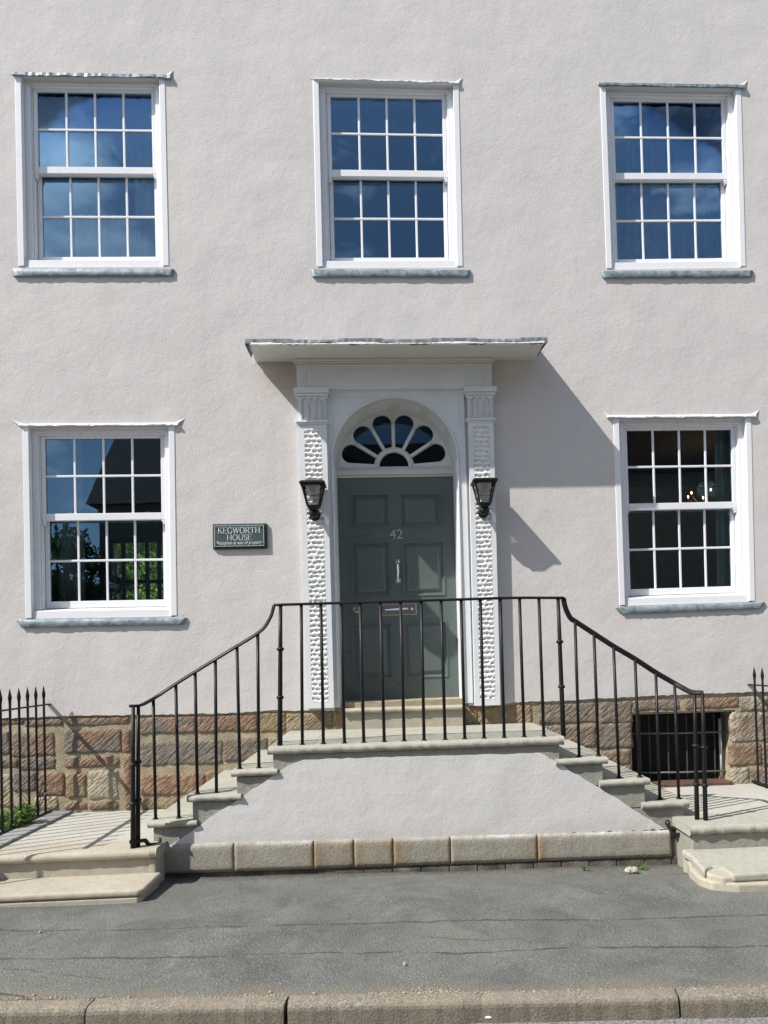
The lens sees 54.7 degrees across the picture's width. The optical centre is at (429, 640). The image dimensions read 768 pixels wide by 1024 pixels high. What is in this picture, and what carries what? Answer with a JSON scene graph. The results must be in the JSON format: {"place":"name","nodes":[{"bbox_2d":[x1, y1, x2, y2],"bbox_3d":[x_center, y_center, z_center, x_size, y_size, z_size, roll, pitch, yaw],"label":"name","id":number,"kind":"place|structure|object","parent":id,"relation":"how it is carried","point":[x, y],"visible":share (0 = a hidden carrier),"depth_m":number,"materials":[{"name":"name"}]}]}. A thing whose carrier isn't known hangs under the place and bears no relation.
{"place":"outdoors","nodes":[
{"label":"outdoors","id":0,"kind":"place"},
{"bbox_2d":[103,562,123,599],"bbox_3d":[-3.049,-0.545,7.124,0.184,0.450,0.184,-2,-1,-3],"label":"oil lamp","id":1,"kind":"object","parent":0,"point":[113,593],"visible":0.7,"depth_m":7.15,"materials":[{"name":"black metal"}]},
{"bbox_2d":[0,864,767,999],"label":"pavement","id":2,"kind":"structure","parent":0,"point":[497,932],"depth_m":4.17,"materials":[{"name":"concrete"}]},
{"bbox_2d":[0,809,166,906],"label":"stone steps","id":3,"kind":"structure","parent":2,"relation":"on","point":[83,858],"depth_m":5.23,"materials":[{"name":"stone"}]},
{"bbox_2d":[0,802,36,828],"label":"shrub","id":4,"kind":"object","parent":3,"relation":"on","point":[19,819],"visible":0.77,"depth_m":6.08,"materials":[{"name":"green plant"}]},
{"bbox_2d":[13,780,49,815],"bbox_3d":[-3.457,1.378,6.384,0.325,0.342,0.124,-2,-1,-3],"label":"dead plant","id":5,"kind":"object","parent":3,"relation":"on","point":[42,784],"visible":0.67,"depth_m":6.40,"materials":[{"name":"plant"}]},
{"bbox_2d":[0,810,72,847],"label":"edging stone","id":6,"kind":"object","parent":3,"relation":"on","point":[13,835],"visible":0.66,"depth_m":6.00,"materials":[{"name":"stone"}]},
{"bbox_2d":[0,686,52,834],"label":"spiked fence","id":7,"kind":"object","parent":6,"relation":"on","point":[27,707],"visible":0.86,"depth_m":6.11,"materials":[{"name":"black metal"}]},
{"bbox_2d":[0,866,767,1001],"bbox_3d":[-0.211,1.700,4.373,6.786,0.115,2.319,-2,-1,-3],"label":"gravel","id":8,"kind":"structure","parent":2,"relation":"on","point":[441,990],"depth_m":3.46,"materials":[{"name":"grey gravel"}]},
{"bbox_2d":[147,704,689,877],"bbox_3d":[-0.093,1.223,6.400,4.102,1.269,1.658,-2,-1,-3],"label":"entrance stair","id":9,"kind":"object","parent":2,"relation":"on","point":[455,801],"visible":0.88,"depth_m":5.61,"materials":[{"name":"stone"}]},
{"bbox_2d":[129,596,707,848],"bbox_3d":[-0.052,0.610,5.570,4.273,1.881,0.309,-2,-1,-3],"label":"stair railing","id":10,"kind":"object","parent":9,"relation":"on","point":[135,840],"visible":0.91,"depth_m":5.67,"materials":[{"name":"black metal"}]},
{"bbox_2d":[624,866,638,873],"bbox_3d":[1.470,1.673,5.390,0.110,0.057,0.063,-2,-1,-3],"label":"mortar lump","id":11,"kind":"object","parent":2,"relation":"on","point":[630,870],"visible":1,"depth_m":5.38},
{"bbox_2d":[634,863,646,869],"bbox_3d":[1.573,1.704,5.544,0.110,0.075,0.068,-2,-1,-3],"label":"weed","id":12,"kind":"object","parent":2,"relation":"on","point":[642,868],"visible":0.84,"depth_m":5.54,"materials":[{"name":"green plant"}]},
{"bbox_2d":[664,783,767,891],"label":"stone steps","id":13,"kind":"structure","parent":2,"relation":"on","point":[724,847],"depth_m":5.41,"materials":[{"name":"stone"}]},
{"bbox_2d":[747,668,767,787],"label":"spiked fence","id":14,"kind":"object","parent":13,"relation":"on","point":[765,784],"visible":0.91,"depth_m":6.82,"materials":[{"name":"black metal"}]},
{"bbox_2d":[30,989,767,1023],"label":"road","id":15,"kind":"structure","parent":0,"point":[759,1020],"depth_m":3.32,"materials":[{"name":"grey asphalt"}]},
{"label":"ground","id":16,"kind":"structure","parent":0,"visible":0},
{"bbox_2d":[118,543,163,599],"bbox_3d":[-8.260,-0.773,20.110,5.065,6.315,5.156,-2,-1,-3],"label":"tree","id":17,"kind":"object","parent":16,"relation":"on","point":[141,564],"visible":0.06,"depth_m":18.81,"materials":[{"name":"green plant"}]},
{"bbox_2d":[120,583,163,607],"bbox_3d":[-7.664,0.474,18.437,7.512,4.469,2.476,-2,-1,-3],"label":"hedge","id":18,"kind":"object","parent":16,"relation":"on","point":[144,598],"visible":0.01,"depth_m":18.17,"materials":[{"name":"green plant"}]},
{"bbox_2d":[0,0,767,813],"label":"town house","id":19,"kind":"structure","parent":16,"relation":"on","point":[396,342],"depth_m":6.94,"materials":[{"name":"paint"}]},
{"bbox_2d":[55,440,85,608],"bbox_3d":[-3.523,-1.044,7.239,0.253,1.890,0.062,-2,-1,-3],"label":"curtain","id":20,"kind":"object","parent":19,"relation":"hanging from","point":[67,571],"visible":0.64,"depth_m":7.24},
{"bbox_2d":[10,71,173,276],"bbox_3d":[-3.090,-4.292,6.869,1.476,1.943,0.232,-2,-1,-3],"label":"window","id":21,"kind":"structure","parent":19,"relation":"in","point":[53,118],"depth_m":6.87,"materials":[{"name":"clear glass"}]},
{"bbox_2d":[11,419,186,627],"bbox_3d":[-3.011,-1.069,6.977,1.553,1.897,0.582,-2,-1,-3],"label":"window","id":22,"kind":"structure","parent":19,"relation":"in","point":[41,611],"depth_m":6.77,"materials":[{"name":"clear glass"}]},
{"bbox_2d":[48,113,152,166],"bbox_3d":[-3.108,-4.991,7.041,1.402,1.121,0.062,-2,-1,-3],"label":"curtain","id":23,"kind":"object","parent":19,"relation":"hanging from","point":[139,147],"visible":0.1,"depth_m":7.04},
{"bbox_2d":[74,214,135,256],"bbox_3d":[-3.083,-3.701,7.034,0.568,0.703,0.042,-2,-1,-3],"label":"curtain","id":24,"kind":"object","parent":19,"relation":"hanging from","point":[113,238],"visible":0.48,"depth_m":7.04,"materials":[{"name":"fabric"}]},
{"bbox_2d":[109,538,163,600],"bbox_3d":[-4.540,-1.061,11.650,0.963,1.108,0.080,-2,-1,-3],"label":"garden window frame","id":25,"kind":"structure","parent":19,"relation":"in","point":[123,541],"depth_m":11.62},
{"bbox_2d":[134,161,155,256],"bbox_3d":[-2.609,-3.966,7.056,0.400,1.200,0.072,-2,-1,-3],"label":"curtain","id":26,"kind":"object","parent":19,"relation":"hanging from","point":[145,206],"visible":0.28,"depth_m":7.05,"materials":[{"name":"fabric"}]},
{"bbox_2d":[213,523,267,549],"bbox_3d":[-1.738,-0.958,6.768,0.490,0.232,0.045,-2,-1,-3],"label":"name sign","id":27,"kind":"object","parent":19,"relation":"attached to","point":[240,536],"visible":1,"depth_m":6.75,"materials":[{"name":"metal"}]},
{"bbox_2d":[299,480,326,520],"bbox_3d":[-1.047,-1.266,6.641,0.227,0.333,0.235,-2,-1,-3],"label":"wall lantern","id":28,"kind":"object","parent":19,"relation":"attached to","point":[312,486],"depth_m":6.59,"materials":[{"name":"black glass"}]},
{"bbox_2d":[331,116,441,137],"bbox_3d":[-0.432,-5.152,7.357,1.252,0.288,0.016,-2,-1,-3],"label":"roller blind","id":29,"kind":"object","parent":19,"relation":"attached to","point":[377,124],"depth_m":7.36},
{"bbox_2d":[310,78,469,276],"bbox_3d":[-0.397,-4.351,7.023,1.489,1.921,0.232,-2,-1,-3],"label":"window","id":30,"kind":"structure","parent":19,"relation":"in","point":[323,96],"depth_m":7.01,"materials":[{"name":"white wood"}]},
{"bbox_2d":[337,476,458,700],"bbox_3d":[-0.306,-0.493,7.170,1.128,2.212,0.125,-2,-1,-3],"label":"door","id":31,"kind":"structure","parent":19,"relation":"in","point":[397,535],"depth_m":7.19,"materials":[{"name":"paint"}]},
{"bbox_2d":[470,478,497,517],"bbox_3d":[0.495,-1.306,6.728,0.227,0.333,0.235,-2,-1,-3],"label":"wall lantern","id":32,"kind":"object","parent":19,"relation":"attached to","point":[483,484],"depth_m":6.68,"materials":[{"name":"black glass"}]},
{"bbox_2d":[614,130,720,259],"bbox_3d":[2.346,-4.587,7.400,1.545,2.209,0.182,-2,-1,-3],"label":"curtain","id":33,"kind":"object","parent":19,"relation":"hanging from","point":[627,196],"visible":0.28,"depth_m":7.39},
{"bbox_2d":[597,81,752,277],"bbox_3d":[2.345,-4.431,7.179,1.514,1.945,0.232,-2,-1,-3],"label":"window","id":34,"kind":"structure","parent":19,"relation":"in","point":[700,132],"depth_m":7.19,"materials":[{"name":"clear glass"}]},
{"bbox_2d":[630,710,734,787],"bbox_3d":[2.402,1.027,7.160,1.109,0.750,0.430,-2,-1,-3],"label":"cellar window","id":35,"kind":"structure","parent":19,"relation":"in","point":[715,756],"depth_m":7.30,"materials":[{"name":"paint"}]},
{"bbox_2d":[604,410,764,613],"bbox_3d":[2.414,-1.226,7.286,1.516,1.929,0.582,-2,-1,-3],"label":"window","id":36,"kind":"structure","parent":19,"relation":"in","point":[741,588],"depth_m":7.10,"materials":[{"name":"white wood"}]},
{"bbox_2d":[687,488,710,501],"bbox_3d":[3.515,-2.120,9.413,0.476,0.806,0.486,-2,-1,-3],"label":"chandelier","id":37,"kind":"object","parent":19,"relation":"hanging from","point":[702,497],"visible":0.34,"depth_m":9.33,"materials":[{"name":"gold metal"}]},
{"bbox_2d":[714,431,730,593],"bbox_3d":[3.003,-1.419,7.325,0.378,2.236,0.062,-2,-1,-3],"label":"curtain","id":38,"kind":"object","parent":19,"relation":"hanging from","point":[722,474],"visible":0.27,"depth_m":7.32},
{"bbox_2d":[0,987,767,1023],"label":"kerb","id":39,"kind":"structure","parent":16,"relation":"on","point":[566,1005],"depth_m":3.36,"materials":[{"name":"stone"}]}
]}

